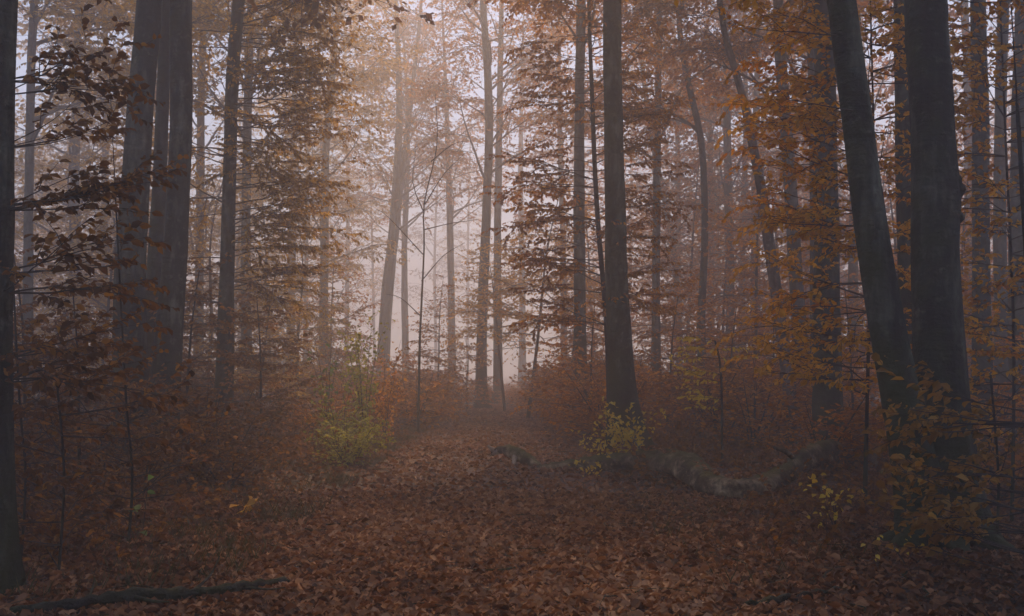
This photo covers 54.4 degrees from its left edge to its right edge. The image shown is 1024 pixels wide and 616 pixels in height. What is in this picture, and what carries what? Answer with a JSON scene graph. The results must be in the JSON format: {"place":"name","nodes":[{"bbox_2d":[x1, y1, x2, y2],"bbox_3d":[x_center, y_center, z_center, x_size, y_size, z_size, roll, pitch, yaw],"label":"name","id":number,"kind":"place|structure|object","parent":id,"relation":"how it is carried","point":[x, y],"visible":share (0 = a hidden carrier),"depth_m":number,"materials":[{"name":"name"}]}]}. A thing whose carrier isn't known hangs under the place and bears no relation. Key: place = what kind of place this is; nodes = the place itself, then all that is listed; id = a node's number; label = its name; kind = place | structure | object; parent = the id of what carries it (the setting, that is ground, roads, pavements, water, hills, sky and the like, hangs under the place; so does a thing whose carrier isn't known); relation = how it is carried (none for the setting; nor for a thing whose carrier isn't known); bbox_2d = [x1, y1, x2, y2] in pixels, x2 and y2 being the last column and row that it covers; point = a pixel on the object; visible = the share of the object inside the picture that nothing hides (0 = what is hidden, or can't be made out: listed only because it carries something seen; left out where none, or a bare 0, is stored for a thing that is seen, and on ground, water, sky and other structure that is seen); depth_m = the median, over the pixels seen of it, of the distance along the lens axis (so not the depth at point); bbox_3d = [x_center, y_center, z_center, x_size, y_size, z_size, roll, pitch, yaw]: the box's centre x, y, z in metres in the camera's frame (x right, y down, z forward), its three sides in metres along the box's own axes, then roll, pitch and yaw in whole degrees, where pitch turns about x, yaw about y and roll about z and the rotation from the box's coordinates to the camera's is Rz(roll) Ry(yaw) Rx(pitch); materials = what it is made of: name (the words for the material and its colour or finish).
{"place":"outdoors","nodes":[
{"label":"outdoors","id":0,"kind":"place"},
{"bbox_2d":[225,407,724,615],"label":"path","id":1,"kind":"structure","parent":0,"point":[566,486],"depth_m":13.61,"materials":[{"name":"brown soil"}]},
{"bbox_2d":[2,375,1023,615],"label":"ground","id":2,"kind":"structure","parent":0,"point":[507,380],"depth_m":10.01,"materials":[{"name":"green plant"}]},
{"bbox_2d":[14,116,94,402],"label":"young beech","id":3,"kind":"object","parent":2,"relation":"on","point":[22,212],"visible":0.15,"depth_m":36.43,"materials":[{"name":"brown plant"}]},
{"bbox_2d":[13,119,102,376],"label":"young beech","id":4,"kind":"object","parent":2,"relation":"on","point":[37,274],"visible":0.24,"depth_m":26.27,"materials":[{"name":"brown plant"}]},
{"bbox_2d":[13,283,115,501],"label":"young beech","id":5,"kind":"object","parent":2,"relation":"on","point":[49,402],"visible":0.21,"depth_m":12.11,"materials":[{"name":"brown plant"}]},
{"bbox_2d":[13,299,117,534],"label":"young beech","id":6,"kind":"object","parent":2,"relation":"on","point":[98,457],"visible":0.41,"depth_m":9.45,"materials":[{"name":"brown plant"}]},
{"bbox_2d":[14,244,134,475],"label":"young beech","id":7,"kind":"object","parent":2,"relation":"on","point":[62,396],"visible":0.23,"depth_m":13.02,"materials":[{"name":"brown plant"}]},
{"bbox_2d":[13,286,141,555],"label":"sapling","id":8,"kind":"object","parent":2,"relation":"on","point":[23,513],"visible":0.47,"depth_m":8.60,"materials":[{"name":"brown plant"}]},
{"bbox_2d":[13,115,147,399],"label":"young beech","id":9,"kind":"object","parent":2,"relation":"on","point":[66,171],"visible":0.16,"depth_m":29.61,"materials":[{"name":"orange plant"}]},
{"bbox_2d":[0,0,188,599],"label":"beech tree","id":10,"kind":"object","parent":2,"relation":"on","point":[11,566],"visible":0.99,"depth_m":7.19,"materials":[{"name":"brown plant"}]},
{"bbox_2d":[4,341,200,569],"bbox_3d":[-3.467,1.234,7.849,1.857,1.963,1.992,0,-4,0],"label":"sapling","id":11,"kind":"object","parent":2,"relation":"on","point":[37,482],"visible":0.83,"depth_m":7.87,"materials":[{"name":"brown plant"}]},
{"bbox_2d":[13,268,194,503],"bbox_3d":[-4.782,0.970,11.509,2.335,2.744,2.502,0,-4,8],"label":"young beech","id":12,"kind":"object","parent":2,"relation":"on","point":[150,420],"visible":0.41,"depth_m":11.33,"materials":[{"name":"brown plant"}]},
{"bbox_2d":[15,0,211,399],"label":"misty tree","id":13,"kind":"object","parent":2,"relation":"on","point":[74,147],"visible":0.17,"depth_m":36.29,"materials":[{"name":"brown plant"}]},
{"bbox_2d":[20,165,209,403],"bbox_3d":[-10.321,-0.219,26.074,4.929,7.231,5.599,1,-4,-19],"label":"young beech","id":14,"kind":"object","parent":2,"relation":"on","point":[107,304],"visible":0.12,"depth_m":25.98,"materials":[{"name":"orange plant"}]},
{"bbox_2d":[33,363,199,482],"bbox_3d":[-5.276,1.662,13.326,2.056,1.869,2.368,2,-4,-23],"label":"shrub","id":15,"kind":"object","parent":2,"relation":"on","point":[154,413],"visible":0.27,"depth_m":13.13,"materials":[{"name":"brown plant"}]},
{"bbox_2d":[19,1,216,364],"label":"misty tree","id":16,"kind":"object","parent":2,"relation":"on","point":[96,144],"visible":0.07,"depth_m":44.03,"materials":[{"name":"brown plant"}]},
{"bbox_2d":[34,150,213,404],"bbox_3d":[-11.601,-0.504,29.857,5.933,8.239,5.724,-1,-4,16],"label":"young beech","id":17,"kind":"object","parent":2,"relation":"on","point":[92,301],"visible":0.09,"depth_m":29.05,"materials":[{"name":"orange plant"}]},
{"bbox_2d":[14,74,244,541],"bbox_3d":[-3.523,-0.036,9.280,1.982,4.681,1.534,0,-4,0],"label":"sapling","id":18,"kind":"object","parent":2,"relation":"on","point":[186,420],"visible":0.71,"depth_m":9.23,"materials":[{"name":"orange plant"}]},
{"bbox_2d":[15,0,261,429],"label":"beech tree","id":19,"kind":"object","parent":2,"relation":"on","point":[101,9],"visible":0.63,"depth_m":24.23,"materials":[{"name":"brown plant"}]},
{"bbox_2d":[85,250,285,447],"bbox_3d":[-5.485,0.849,15.983,3.113,3.658,3.337,-2,-4,27],"label":"young beech","id":20,"kind":"object","parent":2,"relation":"on","point":[221,323],"visible":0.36,"depth_m":16.06,"materials":[{"name":"brown plant"}]},
{"bbox_2d":[101,0,295,374],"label":"misty tree","id":21,"kind":"object","parent":2,"relation":"on","point":[201,128],"visible":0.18,"depth_m":38.11,"materials":[{"name":"brown plant"}]},
{"bbox_2d":[145,378,275,472],"bbox_3d":[-4.409,1.839,14.500,1.994,1.634,2.339,3,-5,-39],"label":"shrub","id":22,"kind":"object","parent":2,"relation":"on","point":[193,410],"visible":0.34,"depth_m":14.12,"materials":[{"name":"brown plant"}]},
{"bbox_2d":[160,404,292,489],"bbox_3d":[-3.901,1.940,13.403,1.754,1.271,2.018,-4,-5,45],"label":"shrub","id":23,"kind":"object","parent":2,"relation":"on","point":[251,453],"visible":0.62,"depth_m":13.21,"materials":[{"name":"brown plant"}]},
{"bbox_2d":[182,264,293,433],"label":"young beech","id":24,"kind":"object","parent":2,"relation":"on","point":[241,303],"visible":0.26,"depth_m":22.12,"materials":[{"name":"brown plant"}]},
{"bbox_2d":[86,0,391,442],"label":"beech tree","id":25,"kind":"object","parent":2,"relation":"on","point":[232,113],"visible":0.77,"depth_m":20.00,"materials":[{"name":"brown plant"}]},
{"bbox_2d":[182,154,307,396],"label":"young beech","id":26,"kind":"object","parent":2,"relation":"on","point":[204,246],"visible":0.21,"depth_m":29.74,"materials":[{"name":"orange plant"}]},
{"bbox_2d":[78,0,412,399],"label":"beech tree","id":27,"kind":"object","parent":2,"relation":"on","point":[247,133],"visible":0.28,"depth_m":31.07,"materials":[{"name":"orange plant"}]},
{"bbox_2d":[196,241,327,413],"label":"young beech","id":28,"kind":"object","parent":2,"relation":"on","point":[290,340],"visible":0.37,"depth_m":26.84,"materials":[{"name":"orange plant"}]},
{"bbox_2d":[201,289,339,441],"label":"young beech","id":29,"kind":"object","parent":2,"relation":"on","point":[273,366],"visible":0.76,"depth_m":18.93,"materials":[{"name":"brown plant"}]},
{"bbox_2d":[107,0,434,471],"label":"beech tree","id":30,"kind":"object","parent":2,"relation":"on","point":[170,22],"visible":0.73,"depth_m":14.66,"materials":[{"name":"brown plant"}]},
{"bbox_2d":[204,0,371,364],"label":"misty tree","id":31,"kind":"object","parent":2,"relation":"on","point":[315,156],"visible":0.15,"depth_m":50.64,"materials":[{"name":"brown plant"}]},
{"bbox_2d":[234,203,379,409],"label":"young beech","id":32,"kind":"object","parent":2,"relation":"on","point":[333,322],"visible":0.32,"depth_m":32.28,"materials":[{"name":"brown plant"}]},
{"bbox_2d":[258,0,402,318],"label":"tree","id":33,"kind":"object","parent":2,"relation":"on","point":[353,219],"visible":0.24,"depth_m":64.20,"materials":[{"name":"brown plant"}]},
{"bbox_2d":[277,241,384,404],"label":"young beech","id":34,"kind":"object","parent":2,"relation":"on","point":[342,352],"visible":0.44,"depth_m":34.17,"materials":[{"name":"brown plant"}]},
{"bbox_2d":[236,0,426,364],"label":"misty tree","id":35,"kind":"object","parent":2,"relation":"on","point":[326,148],"visible":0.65,"depth_m":45.24,"materials":[{"name":"brown plant"}]},
{"bbox_2d":[296,5,392,369],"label":"tree","id":36,"kind":"object","parent":2,"relation":"on","point":[346,241],"visible":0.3,"depth_m":84.38,"materials":[{"name":"brown plant"}]},
{"bbox_2d":[303,417,396,468],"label":"shrub","id":37,"kind":"object","parent":2,"relation":"on","point":[352,456],"visible":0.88,"depth_m":16.41,"materials":[{"name":"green plant"}]},
{"bbox_2d":[330,310,394,429],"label":"hazel bush","id":38,"kind":"object","parent":2,"relation":"on","point":[361,389],"visible":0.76,"depth_m":20.81,"materials":[{"name":"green plant"}]},
{"bbox_2d":[337,99,414,373],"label":"tree","id":39,"kind":"object","parent":2,"relation":"on","point":[373,302],"visible":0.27,"depth_m":97.97,"materials":[{"name":"brown plant"}]},
{"bbox_2d":[367,341,410,441],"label":"hazel bush","id":40,"kind":"object","parent":2,"relation":"on","point":[386,405],"visible":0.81,"depth_m":21.78,"materials":[{"name":"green plant"}]},
{"bbox_2d":[309,0,493,374],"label":"misty tree","id":41,"kind":"object","parent":2,"relation":"on","point":[414,69],"visible":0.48,"depth_m":58.14,"materials":[{"name":"brown plant"}]},
{"bbox_2d":[342,0,470,381],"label":"misty tree","id":42,"kind":"object","parent":2,"relation":"on","point":[384,317],"visible":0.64,"depth_m":54.10,"materials":[{"name":"brown plant"}]},
{"bbox_2d":[332,4,482,371],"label":"misty tree","id":43,"kind":"object","parent":2,"relation":"on","point":[404,304],"visible":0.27,"depth_m":64.16,"materials":[{"name":"brown plant"}]},
{"bbox_2d":[353,374,465,428],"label":"shrub","id":44,"kind":"object","parent":2,"relation":"on","point":[435,408],"visible":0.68,"depth_m":27.43,"materials":[{"name":"brown plant"}]},
{"bbox_2d":[375,94,472,431],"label":"bare sapling","id":45,"kind":"object","parent":2,"relation":"on","point":[419,362],"visible":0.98,"depth_m":25.05,"materials":[{"name":"brown wood"}]},
{"bbox_2d":[391,137,477,370],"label":"tree","id":46,"kind":"object","parent":2,"relation":"on","point":[434,271],"visible":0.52,"depth_m":103.90,"materials":[{"name":"brown plant"}]},
{"bbox_2d":[389,274,483,395],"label":"young beech","id":47,"kind":"object","parent":2,"relation":"on","point":[432,358],"visible":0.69,"depth_m":35.79,"materials":[{"name":"brown plant"}]},
{"bbox_2d":[354,0,541,382],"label":"misty tree","id":48,"kind":"object","parent":2,"relation":"on","point":[451,216],"visible":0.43,"depth_m":60.11,"materials":[{"name":"brown plant"}]},
{"bbox_2d":[432,108,501,382],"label":"tree","id":49,"kind":"object","parent":2,"relation":"on","point":[468,223],"visible":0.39,"depth_m":110.47,"materials":[{"name":"brown plant"}]},
{"bbox_2d":[437,233,560,410],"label":"young beech","id":50,"kind":"object","parent":2,"relation":"on","point":[470,314],"visible":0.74,"depth_m":38.91,"materials":[{"name":"brown plant"}]},
{"bbox_2d":[426,0,574,402],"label":"misty tree","id":51,"kind":"object","parent":2,"relation":"on","point":[497,210],"visible":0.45,"depth_m":50.29,"materials":[{"name":"brown plant"}]},
{"bbox_2d":[399,0,603,407],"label":"misty tree","id":52,"kind":"object","parent":2,"relation":"on","point":[489,119],"visible":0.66,"depth_m":42.40,"materials":[{"name":"brown plant"}]},
{"bbox_2d":[0,404,1023,615],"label":"fallen leaves","id":53,"kind":"object","parent":2,"relation":"on","point":[470,507],"depth_m":8.48,"materials":[{"name":"brown plant"}]},
{"bbox_2d":[9,556,290,615],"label":"dead branch","id":54,"kind":"object","parent":53,"relation":"on","point":[134,594],"visible":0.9,"depth_m":6.78,"materials":[{"name":"brown wood"}]},
{"bbox_2d":[16,396,1023,562],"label":"undergrowth","id":55,"kind":"object","parent":2,"relation":"on","point":[682,440],"depth_m":12.79,"materials":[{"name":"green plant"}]},
{"bbox_2d":[470,12,573,387],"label":"misty tree","id":56,"kind":"object","parent":2,"relation":"on","point":[521,359],"visible":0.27,"depth_m":75.19,"materials":[{"name":"brown plant"}]},
{"bbox_2d":[442,175,604,418],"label":"young beech","id":57,"kind":"object","parent":2,"relation":"on","point":[495,279],"visible":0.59,"depth_m":33.39,"materials":[{"name":"brown plant"}]},
{"bbox_2d":[466,0,654,454],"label":"beech tree","id":58,"kind":"object","parent":2,"relation":"on","point":[622,392],"visible":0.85,"depth_m":17.98,"materials":[{"name":"brown plant"}]},
{"bbox_2d":[473,0,648,369],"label":"misty tree","id":59,"kind":"object","parent":2,"relation":"on","point":[561,200],"visible":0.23,"depth_m":52.98,"materials":[{"name":"brown plant"}]},
{"bbox_2d":[509,294,653,435],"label":"young beech","id":60,"kind":"object","parent":2,"relation":"on","point":[563,348],"visible":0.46,"depth_m":23.81,"materials":[{"name":"orange plant"}]},
{"bbox_2d":[479,0,712,419],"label":"young beech","id":61,"kind":"object","parent":2,"relation":"on","point":[648,115],"visible":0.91,"depth_m":19.28,"materials":[{"name":"brown plant"}]},
{"bbox_2d":[502,0,692,422],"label":"beech tree","id":62,"kind":"object","parent":2,"relation":"on","point":[579,278],"visible":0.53,"depth_m":28.16,"materials":[{"name":"brown plant"}]},
{"bbox_2d":[536,353,659,440],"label":"shrub","id":63,"kind":"object","parent":2,"relation":"on","point":[598,380],"visible":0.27,"depth_m":22.81,"materials":[{"name":"orange plant"}]},
{"bbox_2d":[533,354,671,443],"bbox_3d":[1.925,2.119,20.888,2.770,2.296,2.827,-1,-4,14],"label":"shrub","id":64,"kind":"object","parent":2,"relation":"on","point":[594,415],"visible":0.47,"depth_m":20.74,"materials":[{"name":"brown plant"}]},
{"bbox_2d":[593,396,665,453],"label":"yellow shrub","id":65,"kind":"object","parent":2,"relation":"on","point":[619,430],"visible":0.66,"depth_m":16.50,"materials":[{"name":"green plant"}]},
{"bbox_2d":[517,0,753,383],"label":"beech tree","id":66,"kind":"object","parent":2,"relation":"on","point":[656,345],"visible":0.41,"depth_m":33.32,"materials":[{"name":"brown plant"}]},
{"bbox_2d":[558,163,720,375],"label":"young beech","id":67,"kind":"object","parent":2,"relation":"on","point":[666,326],"visible":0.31,"depth_m":36.22,"materials":[{"name":"orange plant"}]},
{"bbox_2d":[565,1,750,365],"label":"misty tree","id":68,"kind":"object","parent":2,"relation":"on","point":[626,160],"visible":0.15,"depth_m":48.26,"materials":[{"name":"brown plant"}]},
{"bbox_2d":[630,286,724,430],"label":"young beech","id":69,"kind":"object","parent":2,"relation":"on","point":[672,336],"visible":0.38,"depth_m":24.91,"materials":[{"name":"orange plant"}]},
{"bbox_2d":[632,131,740,376],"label":"young beech","id":70,"kind":"object","parent":2,"relation":"on","point":[688,247],"visible":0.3,"depth_m":39.95,"materials":[{"name":"orange plant"}]},
{"bbox_2d":[570,0,806,368],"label":"beech tree","id":71,"kind":"object","parent":2,"relation":"on","point":[696,121],"visible":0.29,"depth_m":30.33,"materials":[{"name":"brown plant"}]},
{"bbox_2d":[634,337,776,437],"bbox_3d":[4.410,2.001,21.821,3.277,2.661,3.211,-3,-5,40],"label":"shrub","id":72,"kind":"object","parent":2,"relation":"on","point":[750,384],"visible":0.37,"depth_m":21.45,"materials":[{"name":"brown plant"}]},
{"bbox_2d":[644,358,780,447],"bbox_3d":[4.591,2.043,21.610,3.259,2.219,3.279,1,-4,-20],"label":"shrub","id":73,"kind":"object","parent":2,"relation":"on","point":[679,391],"visible":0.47,"depth_m":21.30,"materials":[{"name":"brown plant"}]},
{"bbox_2d":[536,439,889,498],"bbox_3d":[3.151,2.256,14.309,5.571,0.743,3.646,0,-4,0],"label":"fallen log","id":74,"kind":"object","parent":2,"relation":"on","point":[679,465],"visible":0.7,"depth_m":13.80,"materials":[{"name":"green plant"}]},
{"bbox_2d":[669,336,758,465],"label":"sapling","id":75,"kind":"object","parent":2,"relation":"on","point":[700,396],"visible":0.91,"depth_m":15.96,"materials":[{"name":"orange plant"}]},
{"bbox_2d":[621,0,808,352],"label":"misty tree","id":76,"kind":"object","parent":2,"relation":"on","point":[727,183],"visible":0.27,"depth_m":42.27,"materials":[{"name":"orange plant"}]},
{"bbox_2d":[647,124,782,369],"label":"young beech","id":77,"kind":"object","parent":2,"relation":"on","point":[697,255],"visible":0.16,"depth_m":46.51,"materials":[{"name":"orange plant"}]},
{"bbox_2d":[656,203,788,375],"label":"young beech","id":78,"kind":"object","parent":2,"relation":"on","point":[722,311],"visible":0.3,"depth_m":31.59,"materials":[{"name":"orange plant"}]},
{"bbox_2d":[591,0,861,433],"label":"beech tree","id":79,"kind":"object","parent":2,"relation":"on","point":[661,6],"visible":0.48,"depth_m":24.83,"materials":[{"name":"brown plant"}]},
{"bbox_2d":[662,2,806,344],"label":"misty tree","id":80,"kind":"object","parent":2,"relation":"on","point":[710,168],"visible":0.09,"depth_m":50.01,"materials":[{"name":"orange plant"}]},
{"bbox_2d":[645,0,846,350],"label":"misty tree","id":81,"kind":"object","parent":2,"relation":"on","point":[756,92],"visible":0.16,"depth_m":46.30,"materials":[{"name":"brown plant"}]},
{"bbox_2d":[656,150,855,371],"bbox_3d":[7.163,-0.679,29.805,5.589,8.297,5.077,-2,-4,28],"label":"young beech","id":82,"kind":"object","parent":2,"relation":"on","point":[742,275],"visible":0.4,"depth_m":29.80,"materials":[{"name":"orange plant"}]},
{"bbox_2d":[622,0,892,429],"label":"beech tree","id":83,"kind":"object","parent":2,"relation":"on","point":[690,51],"visible":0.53,"depth_m":26.00,"materials":[{"name":"brown plant"}]},
{"bbox_2d":[717,0,801,448],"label":"leaning tree","id":84,"kind":"object","parent":2,"relation":"on","point":[773,274],"visible":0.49,"depth_m":20.06,"materials":[{"name":"brown plant"}]},
{"bbox_2d":[697,353,847,450],"bbox_3d":[5.070,2.102,19.794,2.932,2.382,2.873,-1,-4,9],"label":"shrub","id":85,"kind":"object","parent":2,"relation":"on","point":[767,408],"visible":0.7,"depth_m":19.64,"materials":[{"name":"brown plant"}]},
{"bbox_2d":[712,130,864,399],"bbox_3d":[10.347,-1.657,37.918,6.048,11.290,5.213,-2,-4,34],"label":"young beech","id":86,"kind":"object","parent":2,"relation":"on","point":[763,266],"visible":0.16,"depth_m":38.32,"materials":[{"name":"orange plant"}]},
{"bbox_2d":[761,378,887,469],"bbox_3d":[4.754,1.869,14.669,2.099,1.705,2.057,-2,-4,23],"label":"shrub","id":87,"kind":"object","parent":2,"relation":"on","point":[855,424],"visible":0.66,"depth_m":14.54,"materials":[{"name":"brown plant"}]},
{"bbox_2d":[767,282,881,449],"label":"young beech","id":88,"kind":"object","parent":2,"relation":"on","point":[852,393],"visible":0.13,"depth_m":19.89,"materials":[{"name":"orange plant"}]},
{"bbox_2d":[809,0,847,442],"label":"beech tree","id":89,"kind":"object","parent":2,"relation":"on","point":[823,395],"visible":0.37,"depth_m":16.91,"materials":[{"name":"brown plant"}]},
{"bbox_2d":[770,0,911,343],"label":"beech tree","id":90,"kind":"object","parent":2,"relation":"on","point":[903,212],"visible":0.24,"depth_m":14.08,"materials":[{"name":"brown plant"}]},
{"bbox_2d":[674,0,1023,551],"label":"beech tree","id":91,"kind":"object","parent":2,"relation":"on","point":[938,188],"visible":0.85,"depth_m":8.69,"materials":[{"name":"grey plant"}]},
{"bbox_2d":[720,0,993,407],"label":"misty tree","id":92,"kind":"object","parent":2,"relation":"on","point":[852,268],"visible":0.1,"depth_m":34.08,"materials":[{"name":"brown plant"}]},
{"bbox_2d":[709,0,1021,503],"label":"young beech","id":93,"kind":"object","parent":2,"relation":"on","point":[810,228],"visible":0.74,"depth_m":11.14,"materials":[{"name":"orange plant"}]},
{"bbox_2d":[851,6,1023,573],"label":"sapling","id":94,"kind":"object","parent":2,"relation":"on","point":[930,522],"visible":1,"depth_m":7.07,"materials":[{"name":"brown plant"}]},
{"bbox_2d":[866,0,1014,372],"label":"misty tree","id":95,"kind":"object","parent":2,"relation":"on","point":[966,87],"visible":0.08,"depth_m":36.46,"materials":[{"name":"brown plant"}]},
{"bbox_2d":[878,355,1023,546],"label":"sapling","id":96,"kind":"object","parent":2,"relation":"on","point":[983,456],"visible":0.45,"depth_m":8.29,"materials":[{"name":"brown plant"}]},
{"bbox_2d":[880,0,1023,521],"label":"young beech","id":97,"kind":"object","parent":2,"relation":"on","point":[1012,281],"visible":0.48,"depth_m":10.37,"materials":[{"name":"orange plant"}]},
{"bbox_2d":[885,382,1023,487],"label":"shrub","id":98,"kind":"object","parent":2,"relation":"on","point":[1002,418],"visible":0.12,"depth_m":12.22,"materials":[{"name":"brown plant"}]},
{"bbox_2d":[970,0,999,449],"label":"beech tree","id":99,"kind":"object","parent":2,"relation":"on","point":[982,136],"visible":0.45,"depth_m":17.03,"materials":[{"name":"brown plant"}]},
{"bbox_2d":[993,0,1011,420],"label":"beech tree","id":100,"kind":"object","parent":2,"relation":"on","point":[999,244],"visible":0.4,"depth_m":22.08,"materials":[{"name":"brown plant"}]},
{"bbox_2d":[1003,0,1023,443],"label":"beech tree","id":101,"kind":"object","parent":2,"relation":"on","point":[1017,243],"visible":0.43,"depth_m":19.05,"materials":[{"name":"brown plant"}]},
{"bbox_2d":[13,0,1014,375],"label":"sky","id":102,"kind":"structure","parent":0,"point":[415,262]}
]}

